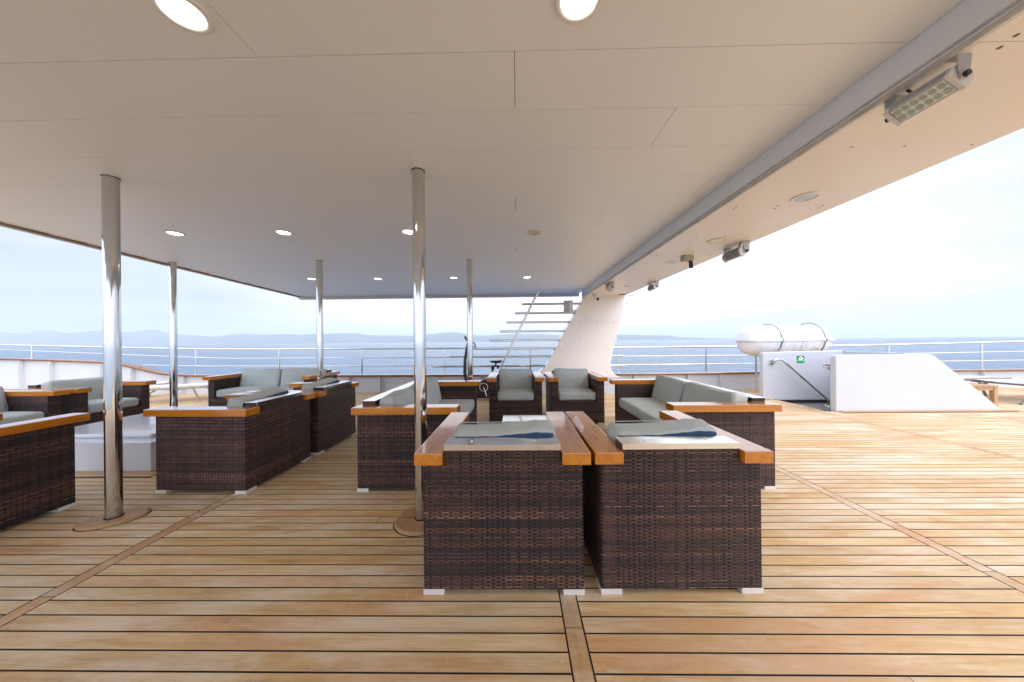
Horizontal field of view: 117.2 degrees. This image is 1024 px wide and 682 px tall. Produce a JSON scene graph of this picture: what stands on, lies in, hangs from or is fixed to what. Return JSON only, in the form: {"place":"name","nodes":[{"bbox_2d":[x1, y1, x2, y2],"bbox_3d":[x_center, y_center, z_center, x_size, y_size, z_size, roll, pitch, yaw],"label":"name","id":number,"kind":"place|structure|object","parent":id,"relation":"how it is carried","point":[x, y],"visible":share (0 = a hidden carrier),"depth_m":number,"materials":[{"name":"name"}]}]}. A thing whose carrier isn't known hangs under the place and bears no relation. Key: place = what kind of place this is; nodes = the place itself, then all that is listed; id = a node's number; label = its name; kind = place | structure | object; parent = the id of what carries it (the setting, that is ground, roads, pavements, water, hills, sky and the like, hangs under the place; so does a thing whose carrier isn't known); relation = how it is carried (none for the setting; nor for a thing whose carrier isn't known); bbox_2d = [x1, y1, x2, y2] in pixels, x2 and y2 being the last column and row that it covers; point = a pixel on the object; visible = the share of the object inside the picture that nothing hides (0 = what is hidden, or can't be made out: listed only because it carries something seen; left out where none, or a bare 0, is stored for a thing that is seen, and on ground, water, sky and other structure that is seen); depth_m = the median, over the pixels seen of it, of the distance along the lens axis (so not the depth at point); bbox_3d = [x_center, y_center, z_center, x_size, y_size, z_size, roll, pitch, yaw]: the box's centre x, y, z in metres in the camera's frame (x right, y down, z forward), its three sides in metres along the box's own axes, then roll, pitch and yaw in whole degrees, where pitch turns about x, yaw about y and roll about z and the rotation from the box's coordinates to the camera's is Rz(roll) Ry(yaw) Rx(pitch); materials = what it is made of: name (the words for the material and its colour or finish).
{"place":"outdoors","nodes":[
{"label":"outdoors","id":0,"kind":"place"},
{"bbox_2d":[0,330,727,345],"bbox_3d":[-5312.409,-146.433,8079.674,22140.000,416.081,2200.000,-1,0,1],"label":"hills","id":1,"kind":"structure","parent":0,"point":[92,338],"depth_m":7535.06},
{"bbox_2d":[0,387,1023,681],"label":"deck","id":2,"kind":"structure","parent":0,"point":[864,591],"depth_m":1.48,"materials":[{"name":"brown wood"}]},
{"bbox_2d":[0,386,69,424],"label":"wicker armchair","id":3,"kind":"object","parent":2,"relation":"on","point":[19,405],"visible":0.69,"depth_m":3.52,"materials":[{"name":"brown wicker"}]},
{"bbox_2d":[0,413,89,528],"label":"wicker armchair","id":4,"kind":"object","parent":2,"relation":"on","point":[37,467],"visible":1,"depth_m":2.13,"materials":[{"name":"brown wicker"}]},
{"bbox_2d":[8,377,155,425],"bbox_3d":[-5.556,0.864,4.113,0.840,0.758,0.814,-1,0,1],"label":"wicker armchair","id":5,"kind":"object","parent":2,"relation":"on","point":[85,395],"visible":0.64,"depth_m":4.04,"materials":[{"name":"brown wicker"}]},
{"bbox_2d":[72,174,151,531],"bbox_3d":[-2.723,0.051,2.130,0.346,2.329,0.244,-1,0,-31],"label":"steel pole","id":6,"kind":"object","parent":2,"relation":"on","point":[115,513],"visible":1,"depth_m":2.10,"materials":[{"name":"silver metal"}]},
{"bbox_2d":[75,413,155,477],"bbox_3d":[-4.029,1.064,3.444,1.620,0.329,1.292,-1,0,1],"label":"deck locker","id":7,"kind":"object","parent":2,"relation":"on","point":[139,445],"visible":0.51,"depth_m":2.89,"materials":[{"name":"white paint"}]},
{"bbox_2d":[150,381,168,395],"bbox_3d":[-8.643,1.115,6.792,1.694,0.344,0.610,-1,0,-16],"label":"sun lounger","id":8,"kind":"object","parent":2,"relation":"on","point":[162,383],"visible":0.1,"depth_m":7.12,"materials":[{"name":"white plastic"}]},
{"bbox_2d":[168,262,177,405],"bbox_3d":[-4.725,0.071,4.361,0.536,2.328,0.356,-1,0,1],"label":"steel pole","id":9,"kind":"object","parent":2,"relation":"on","point":[173,346],"visible":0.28,"depth_m":4.33,"materials":[{"name":"silver metal"}]},
{"bbox_2d":[150,383,207,400],"bbox_3d":[-6.977,1.098,6.581,1.694,0.344,0.610,-1,0,-23],"label":"sun lounger","id":10,"kind":"object","parent":2,"relation":"on","point":[192,386],"visible":0.42,"depth_m":6.48,"materials":[{"name":"white plastic"}]},
{"bbox_2d":[143,388,314,493],"bbox_3d":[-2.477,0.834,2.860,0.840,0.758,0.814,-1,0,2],"label":"wicker sofa","id":11,"kind":"object","parent":2,"relation":"on","point":[242,443],"visible":1,"depth_m":2.49,"materials":[{"name":"brown wicker"}]},
{"bbox_2d":[202,368,339,405],"bbox_3d":[-3.999,0.850,5.305,1.700,0.756,0.840,-1,0,1],"label":"wicker sofa","id":12,"kind":"object","parent":2,"relation":"on","point":[220,387],"visible":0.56,"depth_m":5.36,"materials":[{"name":"grey fabric"}]},
{"bbox_2d":[241,378,358,454],"bbox_3d":[-2.430,0.834,3.699,0.840,0.758,0.814,-1,0,2],"label":"wicker sofa","id":13,"kind":"object","parent":2,"relation":"on","point":[332,418],"visible":0.58,"depth_m":3.54,"materials":[{"name":"brown wicker"}]},
{"bbox_2d":[315,260,323,379],"bbox_3d":[-2.666,0.051,4.340,0.536,2.328,0.356,-1,0,1],"label":"steel pole","id":14,"kind":"object","parent":2,"relation":"on","point":[319,315],"visible":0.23,"depth_m":4.31,"materials":[{"name":"silver metal"}]},
{"bbox_2d":[393,167,426,536],"bbox_3d":[-0.614,0.031,2.084,0.356,2.328,0.356,-1,0,1],"label":"steel pole","id":15,"kind":"object","parent":2,"relation":"on","point":[409,522],"visible":0.7,"depth_m":2.05,"materials":[{"name":"silver metal"}]},
{"bbox_2d":[351,377,481,491],"bbox_3d":[-0.833,0.819,3.303,0.840,0.756,1.700,-1,0,1],"label":"wicker sofa","id":16,"kind":"object","parent":2,"relation":"on","point":[385,440],"visible":0.54,"depth_m":2.49,"materials":[{"name":"brown wicker"}]},
{"bbox_2d":[466,259,486,423],"bbox_3d":[-0.587,0.030,4.379,0.536,2.328,0.356,-1,0,1],"label":"steel pole","id":17,"kind":"object","parent":2,"relation":"on","point":[469,321],"visible":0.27,"depth_m":4.34,"materials":[{"name":"silver metal"}]},
{"bbox_2d":[463,336,501,397],"bbox_3d":[-0.603,0.544,6.450,0.815,1.300,0.440,-1,0,1],"label":"exercise bike","id":18,"kind":"object","parent":2,"relation":"on","point":[483,390],"visible":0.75,"depth_m":6.38,"materials":[{"name":"black plastic"}]},
{"bbox_2d":[414,412,590,594],"bbox_3d":[-0.037,0.810,1.854,0.814,0.758,0.840,-1,0,1],"label":"wicker armchair","id":19,"kind":"object","parent":2,"relation":"on","point":[502,505],"visible":1,"depth_m":1.46,"materials":[{"name":"brown wicker"}]},
{"bbox_2d":[0,394,1023,681],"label":"deck king planks","id":20,"kind":"object","parent":2,"relation":"on","point":[578,652],"visible":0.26,"depth_m":1.60,"materials":[{"name":"brown wood"}]},
{"bbox_2d":[0,390,1023,681],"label":"deck caulking","id":21,"kind":"object","parent":2,"relation":"on","point":[824,436],"visible":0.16,"depth_m":1.49,"materials":[{"name":"black rubber"}]},
{"bbox_2d":[486,368,544,423],"bbox_3d":[0.057,0.809,4.790,0.814,0.758,0.840,-1,0,1],"label":"wicker armchair","id":22,"kind":"object","parent":2,"relation":"on","point":[515,391],"visible":0.98,"depth_m":4.44,"materials":[{"name":"grey fabric"}]},
{"bbox_2d":[502,415,545,422],"bbox_3d":[0.251,0.948,2.817,0.680,0.420,0.600,-1,0,1],"label":"coffee table","id":23,"kind":"object","parent":2,"relation":"on","point":[521,417],"visible":0.16,"depth_m":3.01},
{"bbox_2d":[543,368,607,424],"bbox_3d":[0.929,0.801,4.762,0.814,0.758,0.840,-1,0,0],"label":"wicker armchair","id":24,"kind":"object","parent":2,"relation":"on","point":[574,389],"visible":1,"depth_m":4.42,"materials":[{"name":"brown wicker"}]},
{"bbox_2d":[538,295,625,393],"bbox_3d":[1.520,0.086,7.141,2.025,2.179,0.395,-1,0,1],"label":"support pylon","id":25,"kind":"object","parent":2,"relation":"on","point":[588,346],"visible":0.76,"depth_m":6.95,"materials":[{"name":"white paint"}]},
{"bbox_2d":[0,0,1023,299],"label":"canopy roof","id":26,"kind":"structure","parent":25,"relation":"on","point":[636,144],"depth_m":1.62,"materials":[{"name":"white paint"}]},
{"bbox_2d":[163,230,185,235],"bbox_3d":[-3.451,-1.101,3.200,0.164,0.010,0.164,-1,0,1],"label":"ceiling light","id":27,"kind":"object","parent":26,"relation":"attached to","point":[174,233],"visible":1,"depth_m":3.19,"materials":[{"name":"beige"}]},
{"bbox_2d":[149,0,214,34],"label":"ceiling light","id":28,"kind":"object","parent":26,"relation":"attached to","point":[193,16],"visible":1,"depth_m":1.08,"materials":[{"name":"white glass"}]},
{"bbox_2d":[274,229,292,235],"bbox_3d":[-2.343,-1.112,3.209,0.164,0.010,0.164,-1,0,1],"label":"ceiling light","id":29,"kind":"object","parent":26,"relation":"attached to","point":[283,232],"visible":1,"depth_m":3.20,"materials":[{"name":"beige"}]},
{"bbox_2d":[400,229,411,234],"bbox_3d":[-1.063,-1.125,3.222,0.164,0.010,0.164,-1,0,1],"label":"ceiling light","id":30,"kind":"object","parent":26,"relation":"attached to","point":[407,231],"visible":0.63,"depth_m":3.21,"materials":[{"name":"beige"}]},
{"bbox_2d":[527,230,540,235],"bbox_3d":[0.233,-1.137,3.287,0.150,0.010,0.150,-1,0,1],"label":"ceiling light","id":31,"kind":"object","parent":26,"relation":"attached to","point":[534,232],"visible":1,"depth_m":3.28,"materials":[{"name":"beige plastic"}]},
{"bbox_2d":[554,0,602,24],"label":"ceiling light","id":32,"kind":"object","parent":26,"relation":"attached to","point":[574,12],"visible":1,"depth_m":1.07,"materials":[{"name":"beige"}]},
{"bbox_2d":[592,293,598,300],"bbox_3d":[1.769,-0.929,6.594,0.140,0.156,0.140,-1,0,1],"label":"security camera","id":33,"kind":"object","parent":26,"relation":"attached to","point":[595,296],"visible":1,"depth_m":6.54,"materials":[{"name":"white plastic"}]},
{"bbox_2d":[605,281,615,291],"bbox_3d":[1.704,-0.936,5.425,0.116,0.148,0.312,-1,0,1],"label":"led floodlight","id":34,"kind":"object","parent":26,"relation":"attached to","point":[610,287],"visible":1,"depth_m":5.30,"materials":[{"name":"grey plastic"}]},
{"bbox_2d":[647,281,659,291],"bbox_3d":[2.438,-0.943,5.384,0.116,0.148,0.312,-1,0,1],"label":"led floodlight","id":35,"kind":"object","parent":26,"relation":"attached to","point":[655,285],"visible":1,"depth_m":5.30,"materials":[{"name":"grey plastic"}]},
{"bbox_2d":[665,260,679,263],"bbox_3d":[2.050,-1.005,4.000,0.170,0.010,0.170,-1,0,1],"label":"soffit light","id":36,"kind":"object","parent":26,"relation":"attached to","point":[672,262],"visible":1,"depth_m":3.99,"materials":[{"name":"white glass"}]},
{"bbox_2d":[680,255,693,267],"bbox_3d":[2.086,-0.936,3.719,0.120,0.149,0.100,-1,0,1],"label":"motion sensor","id":37,"kind":"object","parent":26,"relation":"attached to","point":[688,258],"visible":1,"depth_m":3.69,"materials":[{"name":"plastic"}]},
{"bbox_2d":[707,238,726,243],"bbox_3d":[2.057,-1.005,3.140,0.176,0.010,0.176,-1,0,1],"label":"soffit light","id":38,"kind":"object","parent":26,"relation":"attached to","point":[716,240],"visible":1,"depth_m":3.13,"materials":[{"name":"beige plastic"}]},
{"bbox_2d":[722,241,750,262],"bbox_3d":[2.367,-0.937,3.305,0.124,0.158,0.335,-1,0,1],"label":"led floodlight","id":39,"kind":"object","parent":26,"relation":"attached to","point":[729,254],"visible":1,"depth_m":3.24,"materials":[{"name":"grey plastic"}]},
{"bbox_2d":[789,191,822,202],"bbox_3d":[2.058,-1.005,2.192,0.170,0.010,0.170,-1,0,1],"label":"soffit light","id":40,"kind":"object","parent":26,"relation":"attached to","point":[806,197],"visible":1,"depth_m":2.18,"materials":[{"name":"white glass"}]},
{"bbox_2d":[882,53,973,125],"bbox_3d":[1.586,-0.950,1.202,0.091,0.115,0.244,-1,0,1],"label":"led floodlight","id":41,"kind":"object","parent":26,"relation":"attached to","point":[899,110],"visible":1,"depth_m":1.17,"materials":[{"name":"grey plastic"}]},
{"bbox_2d":[433,291,633,371],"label":"staircase","id":42,"kind":"structure","parent":25,"relation":"attached to","point":[512,340],"depth_m":7.12,"materials":[{"name":"metal"}]},
{"bbox_2d":[564,300,576,313],"bbox_3d":[1.296,-0.750,6.918,0.285,0.275,0.206,-1,0,15],"label":"loudspeaker","id":43,"kind":"object","parent":25,"relation":"attached to","point":[568,306],"visible":1,"depth_m":6.83,"materials":[{"name":"white plastic"}]},
{"bbox_2d":[582,316,591,321],"bbox_3d":[1.663,-0.496,6.944,0.211,0.133,0.002,-1,0,1],"label":"notice","id":44,"kind":"object","parent":25,"relation":"attached to","point":[586,318],"visible":1,"depth_m":6.94,"materials":[{"name":"paper"}]},
{"bbox_2d":[565,411,773,594],"bbox_3d":[0.792,0.802,1.849,0.814,0.758,0.840,-1,0,0],"label":"wicker armchair","id":45,"kind":"object","parent":2,"relation":"on","point":[671,499],"visible":0.98,"depth_m":1.46,"materials":[{"name":"brown wicker"}]},
{"bbox_2d":[609,375,781,489],"bbox_3d":[1.697,0.794,3.285,0.840,0.756,1.700,-1,0,1],"label":"wicker sofa","id":46,"kind":"object","parent":2,"relation":"on","point":[749,417],"visible":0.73,"depth_m":2.58,"materials":[{"name":"grey fabric"}]},
{"bbox_2d":[733,323,835,391],"bbox_3d":[5.875,0.369,6.764,2.060,1.523,0.762,-1,0,-8],"label":"liferaft canister","id":47,"kind":"object","parent":2,"relation":"on","point":[755,340],"visible":0.84,"depth_m":6.50,"materials":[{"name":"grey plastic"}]},
{"bbox_2d":[759,350,1019,412],"bbox_3d":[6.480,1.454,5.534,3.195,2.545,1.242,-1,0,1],"label":"stairwell housing","id":48,"kind":"object","parent":2,"relation":"on","point":[865,382],"visible":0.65,"depth_m":5.00,"materials":[{"name":"white paint"}]},
{"bbox_2d":[769,358,829,402],"bbox_3d":[5.657,0.847,6.015,1.307,1.043,0.094,-1,0,1],"label":"handrail","id":49,"kind":"object","parent":48,"relation":"attached to","point":[771,362],"visible":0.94,"depth_m":5.97,"materials":[{"name":"metal"}]},
{"bbox_2d":[797,356,803,362],"bbox_3d":[5.599,0.355,6.064,0.140,0.140,0.006,-1,0,1],"label":"liferaft sign","id":50,"kind":"object","parent":48,"relation":"attached to","point":[800,359],"visible":1,"depth_m":6.06,"materials":[{"name":"green plastic"}]},
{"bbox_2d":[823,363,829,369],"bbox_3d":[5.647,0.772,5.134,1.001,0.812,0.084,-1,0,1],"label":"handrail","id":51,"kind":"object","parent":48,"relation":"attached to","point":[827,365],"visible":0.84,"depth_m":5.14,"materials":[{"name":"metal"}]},
{"bbox_2d":[969,383,998,406],"bbox_3d":[7.810,0.926,5.485,0.536,0.374,0.600,-1,0,1],"label":"side table","id":52,"kind":"object","parent":2,"relation":"on","point":[993,393],"visible":0.25,"depth_m":5.20,"materials":[{"name":"brown wood"}]},
{"bbox_2d":[958,374,1011,395],"bbox_3d":[9.017,0.924,6.589,1.882,0.382,0.678,-1,0,3],"label":"sun lounger","id":53,"kind":"object","parent":2,"relation":"on","point":[966,377],"visible":0.29,"depth_m":6.27,"materials":[{"name":"white plastic"}]},
{"bbox_2d":[970,379,1023,404],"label":"sun lounger","id":54,"kind":"object","parent":2,"relation":"on","point":[1000,381],"visible":0.86,"depth_m":5.88,"materials":[{"name":"white plastic"}]},
{"bbox_2d":[0,336,1023,373],"bbox_3d":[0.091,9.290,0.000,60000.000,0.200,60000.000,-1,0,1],"label":"sea","id":55,"kind":"structure","parent":0,"point":[370,365],"depth_m":213.80,"materials":[{"name":"liquid"}]},
{"bbox_2d":[0,128,1023,338],"label":"sky","id":56,"kind":"structure","parent":0,"point":[937,250],"materials":[{"name":"white"}]},
{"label":"ship hull","id":57,"kind":"structure","parent":0,"visible":0},
{"bbox_2d":[0,358,1023,393],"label":"bulwark","id":58,"kind":"object","parent":57,"relation":"on","point":[20,373],"visible":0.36,"depth_m":7.50,"materials":[{"name":"white paint"}]},
{"bbox_2d":[0,340,1023,374],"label":"guard rail","id":59,"kind":"object","parent":58,"relation":"on","point":[981,352],"visible":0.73,"depth_m":7.48,"materials":[{"name":"metal"}]}
]}

